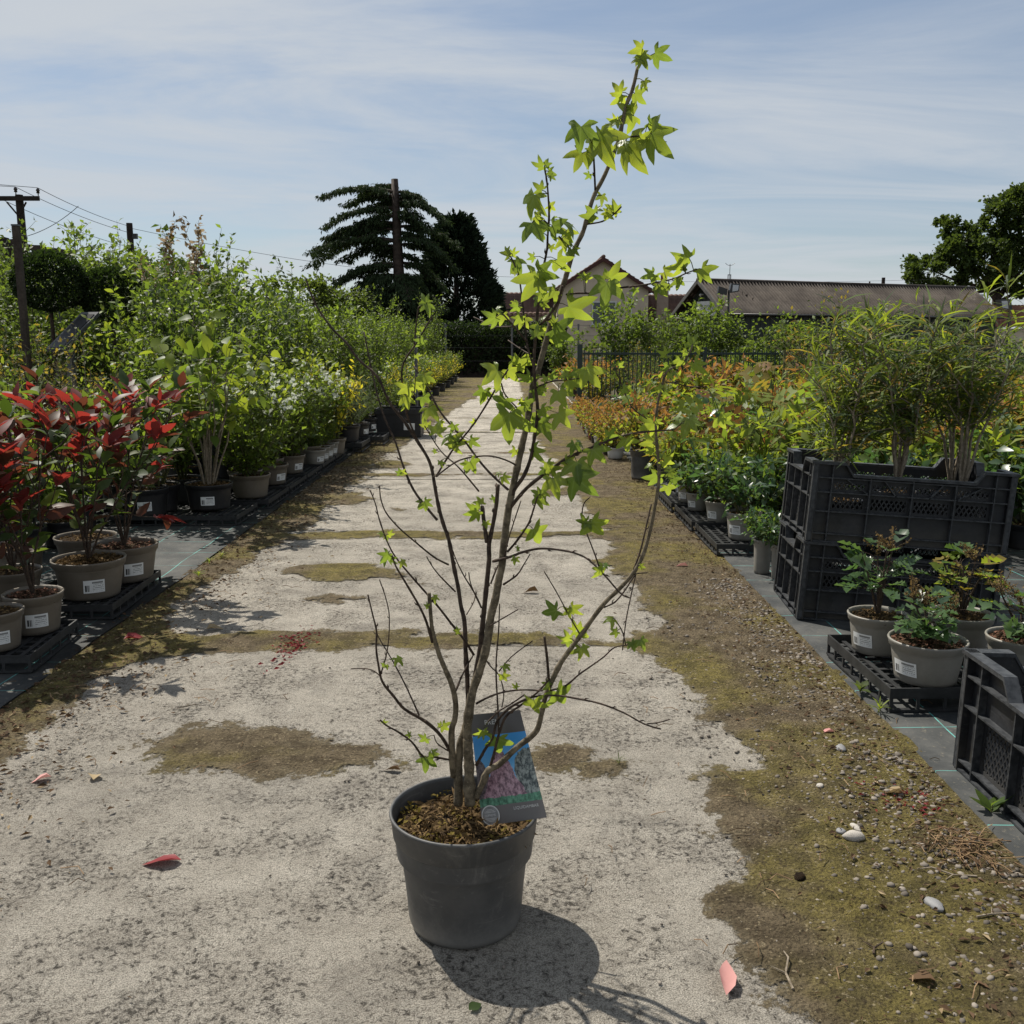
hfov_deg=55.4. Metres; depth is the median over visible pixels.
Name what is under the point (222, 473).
potted shrub
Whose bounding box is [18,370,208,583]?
red leaved shrub
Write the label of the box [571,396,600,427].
potted shrub
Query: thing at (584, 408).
potted shrub
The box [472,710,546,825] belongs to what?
plant tag
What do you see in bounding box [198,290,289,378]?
potted shrub
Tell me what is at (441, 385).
potted shrub
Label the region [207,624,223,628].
fallen leaf
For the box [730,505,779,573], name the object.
ferny plant
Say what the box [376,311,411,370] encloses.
potted shrub
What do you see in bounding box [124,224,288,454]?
potted shrub
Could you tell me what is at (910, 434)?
narrow leaved shrub
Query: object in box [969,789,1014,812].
weed
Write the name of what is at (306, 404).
potted shrub
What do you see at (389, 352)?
potted shrub
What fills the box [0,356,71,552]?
potted shrub
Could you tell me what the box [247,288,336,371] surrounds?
potted shrub
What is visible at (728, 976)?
fallen leaf
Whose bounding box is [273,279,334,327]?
potted shrub
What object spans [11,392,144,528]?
potted shrub
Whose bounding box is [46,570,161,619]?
plant tray
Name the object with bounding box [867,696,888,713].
weed
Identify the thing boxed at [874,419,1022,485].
ferny plant
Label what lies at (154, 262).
garden tree
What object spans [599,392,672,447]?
potted shrub
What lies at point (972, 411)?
narrow leaved shrub
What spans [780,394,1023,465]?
ferny plant
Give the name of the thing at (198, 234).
potted shrub
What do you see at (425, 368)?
potted shrub
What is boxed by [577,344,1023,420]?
railing fence
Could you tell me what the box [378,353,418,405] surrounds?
potted shrub
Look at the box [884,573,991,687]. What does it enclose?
holly leaved shrub
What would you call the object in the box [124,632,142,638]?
fallen leaf
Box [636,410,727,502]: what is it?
ferny plant
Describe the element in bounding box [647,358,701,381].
potted shrub
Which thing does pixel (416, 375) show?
post
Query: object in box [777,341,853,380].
bush
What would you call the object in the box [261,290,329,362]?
potted shrub
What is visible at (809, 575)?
harvest crate
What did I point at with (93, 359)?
potted shrub
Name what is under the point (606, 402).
potted shrub
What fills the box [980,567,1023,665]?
holly leaved shrub
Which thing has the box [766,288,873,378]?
young tree
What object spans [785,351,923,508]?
narrow leaved shrub
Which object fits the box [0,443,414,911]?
leaf litter
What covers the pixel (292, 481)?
plant tray
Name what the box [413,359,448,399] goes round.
potted shrub
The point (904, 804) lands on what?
leaf litter
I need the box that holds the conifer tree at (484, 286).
[406,208,510,336]
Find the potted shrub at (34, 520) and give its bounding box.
[2,418,39,522]
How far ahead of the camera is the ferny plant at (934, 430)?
5.70 m
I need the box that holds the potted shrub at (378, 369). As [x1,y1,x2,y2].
[358,355,388,395]
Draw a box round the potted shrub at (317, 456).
[302,423,330,463]
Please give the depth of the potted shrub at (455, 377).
26.58 m
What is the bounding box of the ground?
[119,355,1002,403]
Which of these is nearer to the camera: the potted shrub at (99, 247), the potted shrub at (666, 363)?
the potted shrub at (99, 247)
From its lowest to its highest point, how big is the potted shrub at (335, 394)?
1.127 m
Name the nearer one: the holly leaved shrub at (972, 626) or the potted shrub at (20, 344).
the holly leaved shrub at (972, 626)
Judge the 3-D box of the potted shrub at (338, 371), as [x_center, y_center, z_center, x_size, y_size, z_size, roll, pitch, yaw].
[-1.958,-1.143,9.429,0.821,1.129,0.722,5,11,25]
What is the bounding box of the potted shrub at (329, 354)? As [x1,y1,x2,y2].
[317,319,353,399]
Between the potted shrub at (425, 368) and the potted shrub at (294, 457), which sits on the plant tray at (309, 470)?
the potted shrub at (294, 457)
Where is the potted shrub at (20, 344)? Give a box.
[0,316,66,426]
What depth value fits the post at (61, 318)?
10.58 m
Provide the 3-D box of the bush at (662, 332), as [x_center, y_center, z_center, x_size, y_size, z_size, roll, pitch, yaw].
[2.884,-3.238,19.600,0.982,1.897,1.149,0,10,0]
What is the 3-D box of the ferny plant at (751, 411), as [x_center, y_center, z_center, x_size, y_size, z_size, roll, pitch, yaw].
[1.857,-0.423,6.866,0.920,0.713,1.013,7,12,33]
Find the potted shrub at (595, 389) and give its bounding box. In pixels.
[557,355,626,401]
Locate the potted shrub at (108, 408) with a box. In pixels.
[47,382,145,508]
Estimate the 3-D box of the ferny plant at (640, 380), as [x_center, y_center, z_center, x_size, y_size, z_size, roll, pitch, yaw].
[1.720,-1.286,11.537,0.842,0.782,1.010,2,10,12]
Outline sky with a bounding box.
[0,0,1023,328]
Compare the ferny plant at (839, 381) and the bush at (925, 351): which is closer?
the ferny plant at (839, 381)
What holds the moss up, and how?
on the path
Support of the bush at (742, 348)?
on the ground
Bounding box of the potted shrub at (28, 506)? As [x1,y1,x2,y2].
[16,404,69,517]
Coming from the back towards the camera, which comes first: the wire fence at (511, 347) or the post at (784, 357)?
the wire fence at (511, 347)
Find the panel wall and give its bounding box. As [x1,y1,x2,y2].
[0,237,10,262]
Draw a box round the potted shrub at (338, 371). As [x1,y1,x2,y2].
[283,335,352,414]
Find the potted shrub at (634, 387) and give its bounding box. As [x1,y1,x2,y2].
[607,355,667,391]
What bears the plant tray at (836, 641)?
on the weed control fabric at (930, 734)
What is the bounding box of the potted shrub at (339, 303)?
[317,290,359,379]
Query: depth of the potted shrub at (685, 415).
8.14 m
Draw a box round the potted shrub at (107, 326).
[81,276,177,468]
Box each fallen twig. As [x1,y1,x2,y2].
[177,703,198,708]
[771,950,793,989]
[863,941,882,954]
[917,866,976,879]
[976,906,1018,917]
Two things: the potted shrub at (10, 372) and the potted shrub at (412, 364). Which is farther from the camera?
the potted shrub at (412, 364)
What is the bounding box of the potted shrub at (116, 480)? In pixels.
[70,379,191,510]
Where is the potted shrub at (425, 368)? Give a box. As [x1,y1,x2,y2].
[386,357,439,405]
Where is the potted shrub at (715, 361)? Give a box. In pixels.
[701,349,746,373]
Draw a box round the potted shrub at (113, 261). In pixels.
[28,218,163,395]
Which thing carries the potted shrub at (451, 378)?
on the weed control fabric at (181, 550)
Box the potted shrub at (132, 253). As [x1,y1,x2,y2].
[101,234,210,330]
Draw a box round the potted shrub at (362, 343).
[304,295,374,390]
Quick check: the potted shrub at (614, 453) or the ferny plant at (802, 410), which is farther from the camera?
the potted shrub at (614, 453)
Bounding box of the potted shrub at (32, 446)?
[1,387,43,541]
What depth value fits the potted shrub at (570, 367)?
18.75 m
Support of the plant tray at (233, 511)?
on the weed control fabric at (181, 550)
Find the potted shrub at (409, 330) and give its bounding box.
[394,318,425,359]
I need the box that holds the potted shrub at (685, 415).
[641,396,711,442]
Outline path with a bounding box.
[0,378,832,1023]
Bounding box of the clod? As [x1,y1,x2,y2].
[794,872,805,880]
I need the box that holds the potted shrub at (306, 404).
[267,374,321,452]
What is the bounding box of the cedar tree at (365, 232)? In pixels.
[299,179,463,333]
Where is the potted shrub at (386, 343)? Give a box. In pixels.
[374,330,396,359]
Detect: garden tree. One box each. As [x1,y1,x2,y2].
[75,247,230,297]
[252,270,373,321]
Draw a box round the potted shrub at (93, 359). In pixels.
[29,251,152,410]
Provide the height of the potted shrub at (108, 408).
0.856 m
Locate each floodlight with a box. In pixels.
[717,283,739,328]
[995,299,1011,364]
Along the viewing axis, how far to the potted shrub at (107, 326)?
8.37 m
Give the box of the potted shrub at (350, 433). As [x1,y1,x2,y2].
[320,368,386,441]
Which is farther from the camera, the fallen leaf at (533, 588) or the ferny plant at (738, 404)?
the ferny plant at (738, 404)
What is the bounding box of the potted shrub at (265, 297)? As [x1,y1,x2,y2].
[225,267,289,316]
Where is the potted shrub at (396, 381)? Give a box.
[381,363,419,405]
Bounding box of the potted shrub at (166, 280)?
[126,263,204,346]
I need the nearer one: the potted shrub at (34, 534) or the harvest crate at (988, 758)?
the harvest crate at (988, 758)
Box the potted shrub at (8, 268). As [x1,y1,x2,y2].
[0,219,110,408]
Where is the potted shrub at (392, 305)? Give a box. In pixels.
[360,283,407,332]
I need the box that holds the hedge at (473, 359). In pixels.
[352,318,567,377]
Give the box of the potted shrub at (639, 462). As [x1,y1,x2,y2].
[595,393,675,478]
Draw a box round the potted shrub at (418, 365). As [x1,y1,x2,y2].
[395,354,434,395]
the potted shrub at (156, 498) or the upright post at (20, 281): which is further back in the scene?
the upright post at (20, 281)
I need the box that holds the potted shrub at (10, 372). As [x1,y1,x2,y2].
[0,359,25,412]
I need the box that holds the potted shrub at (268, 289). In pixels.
[201,273,286,360]
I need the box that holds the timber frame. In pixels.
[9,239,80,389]
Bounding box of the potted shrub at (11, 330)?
[0,270,81,411]
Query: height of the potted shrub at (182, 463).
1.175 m
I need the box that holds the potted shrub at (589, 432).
[571,403,612,439]
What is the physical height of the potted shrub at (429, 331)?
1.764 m
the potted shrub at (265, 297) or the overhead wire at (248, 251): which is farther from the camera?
the overhead wire at (248, 251)
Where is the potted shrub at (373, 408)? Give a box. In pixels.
[367,392,389,426]
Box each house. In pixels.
[504,255,684,358]
[980,294,1023,355]
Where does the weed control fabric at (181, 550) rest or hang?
on the ground
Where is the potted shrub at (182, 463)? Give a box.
[116,334,215,502]
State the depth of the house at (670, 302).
58.87 m
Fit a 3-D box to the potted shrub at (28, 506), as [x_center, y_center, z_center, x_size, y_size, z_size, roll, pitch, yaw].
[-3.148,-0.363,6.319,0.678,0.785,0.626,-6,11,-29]
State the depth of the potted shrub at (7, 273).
12.47 m
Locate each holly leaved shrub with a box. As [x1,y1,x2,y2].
[835,526,921,656]
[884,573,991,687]
[914,541,1009,655]
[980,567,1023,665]
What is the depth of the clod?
2.09 m
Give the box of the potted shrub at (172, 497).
[99,365,212,511]
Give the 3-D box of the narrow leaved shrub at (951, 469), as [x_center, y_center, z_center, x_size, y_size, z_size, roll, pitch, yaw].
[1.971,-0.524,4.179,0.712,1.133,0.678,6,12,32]
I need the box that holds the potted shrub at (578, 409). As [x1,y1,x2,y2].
[572,400,604,433]
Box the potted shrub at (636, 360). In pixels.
[625,341,656,381]
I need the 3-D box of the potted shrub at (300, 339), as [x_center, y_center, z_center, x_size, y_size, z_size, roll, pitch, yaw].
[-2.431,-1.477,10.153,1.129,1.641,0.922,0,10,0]
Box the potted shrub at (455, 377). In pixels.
[447,350,464,381]
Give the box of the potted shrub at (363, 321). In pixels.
[341,305,387,362]
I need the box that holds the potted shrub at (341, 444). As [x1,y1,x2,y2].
[294,359,368,453]
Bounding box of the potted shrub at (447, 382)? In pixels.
[428,352,462,387]
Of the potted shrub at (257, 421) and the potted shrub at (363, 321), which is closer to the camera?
the potted shrub at (257, 421)
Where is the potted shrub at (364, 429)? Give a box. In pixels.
[352,396,376,436]
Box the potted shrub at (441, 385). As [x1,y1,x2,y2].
[433,357,457,390]
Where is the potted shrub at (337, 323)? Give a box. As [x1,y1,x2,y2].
[312,296,371,387]
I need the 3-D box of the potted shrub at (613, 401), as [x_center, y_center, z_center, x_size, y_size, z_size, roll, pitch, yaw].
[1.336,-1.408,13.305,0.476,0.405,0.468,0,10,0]
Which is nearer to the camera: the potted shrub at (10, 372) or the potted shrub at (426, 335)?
the potted shrub at (10, 372)
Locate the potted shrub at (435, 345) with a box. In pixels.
[411,292,451,370]
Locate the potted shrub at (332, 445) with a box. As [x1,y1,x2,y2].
[321,419,336,458]
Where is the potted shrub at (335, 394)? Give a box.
[276,335,345,463]
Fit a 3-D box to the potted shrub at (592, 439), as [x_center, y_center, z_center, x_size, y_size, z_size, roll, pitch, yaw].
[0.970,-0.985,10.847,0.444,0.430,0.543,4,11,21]
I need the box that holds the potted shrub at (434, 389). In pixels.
[419,354,451,395]
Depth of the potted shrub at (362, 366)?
14.87 m
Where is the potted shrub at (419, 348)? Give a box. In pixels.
[402,313,441,379]
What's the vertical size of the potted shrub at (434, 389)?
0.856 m
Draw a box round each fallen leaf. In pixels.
[33,773,50,781]
[88,773,99,779]
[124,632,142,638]
[143,854,180,864]
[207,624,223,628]
[386,765,399,769]
[469,1001,480,1009]
[524,586,537,592]
[719,960,736,994]
[887,786,903,792]
[908,971,935,980]
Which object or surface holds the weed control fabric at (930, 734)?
on the ground
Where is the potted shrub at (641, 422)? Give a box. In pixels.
[623,397,704,475]
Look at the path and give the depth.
2.35 m
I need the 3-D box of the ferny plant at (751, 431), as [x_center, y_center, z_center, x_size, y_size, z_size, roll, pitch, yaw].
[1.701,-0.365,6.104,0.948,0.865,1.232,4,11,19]
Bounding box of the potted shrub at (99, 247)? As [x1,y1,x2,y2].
[38,219,150,385]
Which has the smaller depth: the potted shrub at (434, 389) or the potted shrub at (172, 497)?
the potted shrub at (172, 497)
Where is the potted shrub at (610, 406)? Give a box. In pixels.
[594,399,626,414]
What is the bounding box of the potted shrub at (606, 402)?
[600,397,618,410]
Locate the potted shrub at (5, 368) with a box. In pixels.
[0,335,23,410]
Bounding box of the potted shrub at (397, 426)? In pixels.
[374,374,425,436]
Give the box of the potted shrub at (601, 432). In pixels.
[586,412,620,454]
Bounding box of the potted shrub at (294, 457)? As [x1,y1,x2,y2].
[252,348,354,473]
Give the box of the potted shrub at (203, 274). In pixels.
[174,247,260,309]
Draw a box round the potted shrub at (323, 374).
[275,347,344,422]
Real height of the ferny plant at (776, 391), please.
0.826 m
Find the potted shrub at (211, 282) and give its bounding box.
[115,248,258,451]
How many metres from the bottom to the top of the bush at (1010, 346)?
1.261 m
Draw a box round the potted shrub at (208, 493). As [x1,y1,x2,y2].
[135,289,280,510]
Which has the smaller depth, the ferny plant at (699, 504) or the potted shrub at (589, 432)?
the ferny plant at (699, 504)
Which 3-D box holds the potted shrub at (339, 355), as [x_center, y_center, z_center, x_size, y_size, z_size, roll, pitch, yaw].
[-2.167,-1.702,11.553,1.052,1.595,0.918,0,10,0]
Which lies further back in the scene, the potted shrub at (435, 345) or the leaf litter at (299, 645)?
the potted shrub at (435, 345)
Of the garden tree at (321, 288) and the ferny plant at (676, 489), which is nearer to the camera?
the ferny plant at (676, 489)
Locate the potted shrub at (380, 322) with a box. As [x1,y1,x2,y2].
[360,309,393,341]
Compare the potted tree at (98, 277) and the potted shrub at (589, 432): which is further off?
the potted shrub at (589, 432)
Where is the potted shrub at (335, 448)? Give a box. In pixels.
[324,416,338,455]
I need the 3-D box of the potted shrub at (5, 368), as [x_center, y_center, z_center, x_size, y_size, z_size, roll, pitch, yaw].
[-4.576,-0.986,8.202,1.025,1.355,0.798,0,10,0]
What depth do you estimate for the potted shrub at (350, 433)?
10.09 m
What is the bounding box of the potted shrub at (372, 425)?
[362,389,376,431]
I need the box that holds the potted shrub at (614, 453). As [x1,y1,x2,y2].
[588,415,623,458]
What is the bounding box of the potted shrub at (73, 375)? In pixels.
[37,327,149,491]
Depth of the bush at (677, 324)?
21.12 m
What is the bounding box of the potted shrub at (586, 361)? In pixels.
[568,356,625,399]
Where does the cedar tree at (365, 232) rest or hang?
on the ground
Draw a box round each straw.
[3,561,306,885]
[585,540,1023,1021]
[894,816,1023,875]
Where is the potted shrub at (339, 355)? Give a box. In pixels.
[288,302,371,400]
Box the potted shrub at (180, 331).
[109,274,256,475]
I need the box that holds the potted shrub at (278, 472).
[230,378,303,484]
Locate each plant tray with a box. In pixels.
[0,619,78,672]
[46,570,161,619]
[96,503,257,525]
[230,487,288,508]
[268,475,306,493]
[287,465,321,481]
[304,456,334,470]
[332,449,346,461]
[345,437,370,451]
[361,432,388,444]
[658,489,718,511]
[674,504,737,530]
[695,523,777,554]
[826,634,1022,711]
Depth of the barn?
50.47 m
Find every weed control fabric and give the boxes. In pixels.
[0,377,459,708]
[623,447,1023,865]
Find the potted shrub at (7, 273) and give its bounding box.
[0,235,72,344]
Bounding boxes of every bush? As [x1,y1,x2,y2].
[545,328,592,377]
[571,293,661,394]
[623,308,709,377]
[637,307,677,385]
[639,330,762,368]
[659,295,752,375]
[714,346,771,383]
[728,305,814,381]
[769,316,855,375]
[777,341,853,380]
[827,299,912,370]
[899,334,960,364]
[901,330,960,360]
[974,359,1021,372]
[998,336,1023,371]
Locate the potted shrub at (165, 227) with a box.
[146,224,208,331]
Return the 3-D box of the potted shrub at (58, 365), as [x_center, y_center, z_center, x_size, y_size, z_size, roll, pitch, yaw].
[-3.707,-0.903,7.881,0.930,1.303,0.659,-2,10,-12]
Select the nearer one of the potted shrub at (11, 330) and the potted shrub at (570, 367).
the potted shrub at (11, 330)
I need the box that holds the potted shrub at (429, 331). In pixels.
[423,320,448,354]
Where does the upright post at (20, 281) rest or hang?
on the ground
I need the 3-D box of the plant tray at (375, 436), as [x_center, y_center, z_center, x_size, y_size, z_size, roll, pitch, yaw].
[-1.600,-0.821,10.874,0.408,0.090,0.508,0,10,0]
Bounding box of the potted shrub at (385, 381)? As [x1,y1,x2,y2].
[360,360,414,405]
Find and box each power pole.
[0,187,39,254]
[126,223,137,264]
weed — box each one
[612,751,626,763]
[854,680,870,692]
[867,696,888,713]
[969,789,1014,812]
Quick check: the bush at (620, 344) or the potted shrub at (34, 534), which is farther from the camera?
the bush at (620, 344)
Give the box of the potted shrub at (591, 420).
[584,409,622,442]
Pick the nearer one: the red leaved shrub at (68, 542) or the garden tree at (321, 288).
the red leaved shrub at (68, 542)
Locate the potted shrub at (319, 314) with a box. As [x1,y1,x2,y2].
[305,297,355,359]
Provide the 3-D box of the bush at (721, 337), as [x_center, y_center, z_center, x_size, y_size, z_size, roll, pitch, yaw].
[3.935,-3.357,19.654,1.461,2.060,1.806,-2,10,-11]
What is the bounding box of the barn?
[672,278,1006,363]
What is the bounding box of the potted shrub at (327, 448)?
[314,423,331,461]
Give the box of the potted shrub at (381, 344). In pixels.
[351,306,396,405]
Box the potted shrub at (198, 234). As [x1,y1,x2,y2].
[156,210,208,299]
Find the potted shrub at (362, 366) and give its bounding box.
[350,322,378,400]
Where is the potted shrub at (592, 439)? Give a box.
[577,406,619,442]
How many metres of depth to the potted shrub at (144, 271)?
9.87 m
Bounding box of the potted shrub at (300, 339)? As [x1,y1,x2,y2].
[246,291,327,376]
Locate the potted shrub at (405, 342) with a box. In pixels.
[383,309,431,372]
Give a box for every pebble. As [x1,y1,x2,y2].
[836,744,845,751]
[836,828,845,833]
[923,896,943,911]
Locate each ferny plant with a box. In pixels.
[598,379,688,408]
[618,355,740,408]
[623,372,690,404]
[624,369,744,409]
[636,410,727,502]
[639,432,703,494]
[640,427,743,510]
[661,391,736,411]
[665,437,749,522]
[666,377,740,413]
[667,390,801,435]
[667,395,725,447]
[674,376,788,413]
[686,412,794,497]
[689,372,744,393]
[689,451,776,540]
[694,388,865,515]
[698,431,829,516]
[705,353,789,391]
[705,378,802,416]
[708,404,814,460]
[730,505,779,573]
[732,451,787,535]
[743,505,781,578]
[758,353,845,388]
[760,371,808,394]
[762,361,893,411]
[764,395,860,438]
[778,363,888,400]
[779,389,970,475]
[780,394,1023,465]
[823,449,886,490]
[850,441,1013,549]
[866,370,1023,438]
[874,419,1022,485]
[932,387,1023,445]
[948,409,1023,549]
[956,419,1023,463]
[958,415,1023,508]
[980,377,1023,444]
[1007,376,1023,418]
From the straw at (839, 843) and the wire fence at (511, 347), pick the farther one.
the wire fence at (511, 347)
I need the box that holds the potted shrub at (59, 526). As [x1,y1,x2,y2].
[8,412,121,548]
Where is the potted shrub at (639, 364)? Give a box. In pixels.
[622,342,661,386]
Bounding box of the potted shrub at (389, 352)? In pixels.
[374,319,407,401]
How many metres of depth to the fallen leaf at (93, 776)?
2.58 m
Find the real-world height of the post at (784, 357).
1.100 m
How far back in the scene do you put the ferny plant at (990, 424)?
6.00 m
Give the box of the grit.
[1,504,1018,984]
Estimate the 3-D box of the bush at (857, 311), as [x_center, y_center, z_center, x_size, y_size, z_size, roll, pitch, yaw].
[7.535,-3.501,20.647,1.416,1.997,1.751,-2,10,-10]
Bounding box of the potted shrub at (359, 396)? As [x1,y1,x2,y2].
[328,369,368,425]
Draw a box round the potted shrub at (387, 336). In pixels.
[353,304,407,398]
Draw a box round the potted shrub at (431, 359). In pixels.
[421,349,440,386]
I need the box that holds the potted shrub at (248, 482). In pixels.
[184,335,306,498]
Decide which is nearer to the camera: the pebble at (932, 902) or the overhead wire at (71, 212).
the pebble at (932, 902)
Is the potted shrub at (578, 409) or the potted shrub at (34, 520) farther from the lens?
the potted shrub at (578, 409)
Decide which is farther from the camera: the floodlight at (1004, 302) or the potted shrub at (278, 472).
the floodlight at (1004, 302)
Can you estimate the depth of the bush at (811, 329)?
19.80 m
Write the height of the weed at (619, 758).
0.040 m
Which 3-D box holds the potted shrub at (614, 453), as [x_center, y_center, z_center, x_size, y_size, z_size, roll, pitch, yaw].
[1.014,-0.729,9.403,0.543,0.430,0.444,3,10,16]
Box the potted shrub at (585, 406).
[569,397,604,430]
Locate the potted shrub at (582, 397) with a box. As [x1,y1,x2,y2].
[568,393,597,415]
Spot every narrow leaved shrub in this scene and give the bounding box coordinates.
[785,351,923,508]
[794,292,945,497]
[831,293,1001,512]
[839,286,995,493]
[886,254,1023,514]
[898,294,1023,517]
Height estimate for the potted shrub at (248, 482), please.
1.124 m
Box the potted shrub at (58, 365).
[0,323,113,466]
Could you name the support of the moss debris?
on the moss
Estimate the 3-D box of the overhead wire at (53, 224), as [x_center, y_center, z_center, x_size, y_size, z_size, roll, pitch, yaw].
[-18.198,-11.272,37.967,2.635,1.471,0.024,-8,13,-40]
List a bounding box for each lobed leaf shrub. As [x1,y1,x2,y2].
[675,386,768,482]
[705,376,816,501]
[739,356,830,413]
[817,378,929,443]
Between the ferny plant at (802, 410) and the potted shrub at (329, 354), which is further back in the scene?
the potted shrub at (329, 354)
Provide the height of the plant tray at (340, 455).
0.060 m
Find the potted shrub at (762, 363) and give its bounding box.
[729,352,776,371]
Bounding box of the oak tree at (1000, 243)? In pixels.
[900,181,1023,326]
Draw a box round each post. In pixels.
[11,224,33,411]
[57,287,67,408]
[414,336,417,405]
[782,350,785,386]
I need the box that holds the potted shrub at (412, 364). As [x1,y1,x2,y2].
[393,356,430,394]
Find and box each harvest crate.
[773,519,1007,623]
[781,448,1020,554]
[952,648,1023,833]
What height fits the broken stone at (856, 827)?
0.014 m
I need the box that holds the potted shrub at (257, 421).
[190,349,302,489]
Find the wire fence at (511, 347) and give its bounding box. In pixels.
[394,324,711,372]
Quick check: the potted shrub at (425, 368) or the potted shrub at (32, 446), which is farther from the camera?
the potted shrub at (425, 368)
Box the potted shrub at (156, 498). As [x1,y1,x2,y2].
[65,368,221,515]
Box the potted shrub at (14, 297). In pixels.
[0,236,59,410]
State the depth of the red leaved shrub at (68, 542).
4.59 m
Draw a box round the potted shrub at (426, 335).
[410,323,433,348]
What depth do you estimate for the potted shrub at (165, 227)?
11.26 m
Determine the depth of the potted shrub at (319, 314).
15.60 m
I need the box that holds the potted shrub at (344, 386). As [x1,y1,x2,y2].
[297,368,353,442]
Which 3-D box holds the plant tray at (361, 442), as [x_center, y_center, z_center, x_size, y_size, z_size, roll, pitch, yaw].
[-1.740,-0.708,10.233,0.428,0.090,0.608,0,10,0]
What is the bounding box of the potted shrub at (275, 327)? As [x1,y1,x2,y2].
[220,287,303,377]
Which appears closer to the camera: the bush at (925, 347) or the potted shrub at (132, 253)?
the potted shrub at (132, 253)
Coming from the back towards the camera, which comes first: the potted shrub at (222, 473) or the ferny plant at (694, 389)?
the ferny plant at (694, 389)
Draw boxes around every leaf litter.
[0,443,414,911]
[0,482,365,898]
[258,625,319,673]
[272,625,319,663]
[624,499,1011,1012]
[848,777,944,827]
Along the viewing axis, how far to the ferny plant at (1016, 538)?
5.38 m
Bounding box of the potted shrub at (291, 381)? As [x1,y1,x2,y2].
[223,335,310,461]
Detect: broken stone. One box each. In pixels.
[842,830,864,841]
[849,823,860,831]
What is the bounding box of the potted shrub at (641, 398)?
[617,389,679,427]
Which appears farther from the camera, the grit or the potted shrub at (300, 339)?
the potted shrub at (300, 339)
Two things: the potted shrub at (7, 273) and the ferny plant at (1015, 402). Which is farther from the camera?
the potted shrub at (7, 273)
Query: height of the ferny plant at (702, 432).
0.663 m
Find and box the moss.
[0,378,1023,1023]
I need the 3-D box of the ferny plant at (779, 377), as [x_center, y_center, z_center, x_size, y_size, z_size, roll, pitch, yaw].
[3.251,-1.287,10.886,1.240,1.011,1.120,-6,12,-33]
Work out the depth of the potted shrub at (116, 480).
6.23 m
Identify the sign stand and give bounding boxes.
[46,312,99,391]
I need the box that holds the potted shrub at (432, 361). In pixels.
[411,353,441,390]
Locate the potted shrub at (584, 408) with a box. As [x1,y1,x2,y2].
[570,401,612,436]
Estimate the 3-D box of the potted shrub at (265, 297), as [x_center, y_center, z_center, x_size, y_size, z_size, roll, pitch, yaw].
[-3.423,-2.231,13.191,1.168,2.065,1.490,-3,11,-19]
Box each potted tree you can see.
[7,249,88,405]
[76,265,145,378]
[305,40,732,948]
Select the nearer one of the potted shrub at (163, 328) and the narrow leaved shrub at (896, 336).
the narrow leaved shrub at (896, 336)
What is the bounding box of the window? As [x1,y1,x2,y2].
[590,301,616,326]
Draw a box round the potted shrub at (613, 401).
[591,394,619,403]
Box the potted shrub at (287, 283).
[270,254,300,357]
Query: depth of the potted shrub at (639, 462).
8.04 m
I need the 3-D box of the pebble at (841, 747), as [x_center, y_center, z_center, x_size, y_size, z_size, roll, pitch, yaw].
[0.930,0.669,2.758,0.028,0.019,0.040,0,10,1]
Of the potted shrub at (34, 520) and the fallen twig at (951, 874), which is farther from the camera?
the potted shrub at (34, 520)
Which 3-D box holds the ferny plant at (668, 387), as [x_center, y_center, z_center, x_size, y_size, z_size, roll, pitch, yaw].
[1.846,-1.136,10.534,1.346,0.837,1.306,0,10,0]
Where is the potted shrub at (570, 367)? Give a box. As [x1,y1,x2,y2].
[554,354,608,398]
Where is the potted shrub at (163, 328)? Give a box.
[128,258,249,473]
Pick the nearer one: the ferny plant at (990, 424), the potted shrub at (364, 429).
the ferny plant at (990, 424)
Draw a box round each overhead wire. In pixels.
[6,201,123,245]
[16,187,125,231]
[25,206,77,236]
[37,187,127,225]
[136,229,405,273]
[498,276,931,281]
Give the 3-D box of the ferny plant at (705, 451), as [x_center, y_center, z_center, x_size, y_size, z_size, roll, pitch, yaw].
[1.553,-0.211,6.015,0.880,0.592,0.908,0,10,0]
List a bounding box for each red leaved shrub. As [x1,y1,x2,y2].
[0,396,97,635]
[0,398,39,465]
[0,407,65,601]
[0,435,72,579]
[0,436,29,651]
[1,364,166,554]
[11,384,186,600]
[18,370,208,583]
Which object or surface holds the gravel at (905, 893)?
on the path
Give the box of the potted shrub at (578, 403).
[569,394,598,424]
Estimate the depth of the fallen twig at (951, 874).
2.10 m
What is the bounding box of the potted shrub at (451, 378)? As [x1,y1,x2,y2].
[441,354,462,383]
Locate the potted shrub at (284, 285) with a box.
[272,279,330,359]
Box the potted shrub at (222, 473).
[166,300,287,478]
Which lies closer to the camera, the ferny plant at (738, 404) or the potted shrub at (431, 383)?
the ferny plant at (738, 404)
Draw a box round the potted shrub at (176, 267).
[89,252,213,379]
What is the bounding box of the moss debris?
[3,478,1022,1022]
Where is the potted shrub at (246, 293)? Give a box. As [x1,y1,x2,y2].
[217,261,271,326]
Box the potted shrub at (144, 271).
[134,255,163,330]

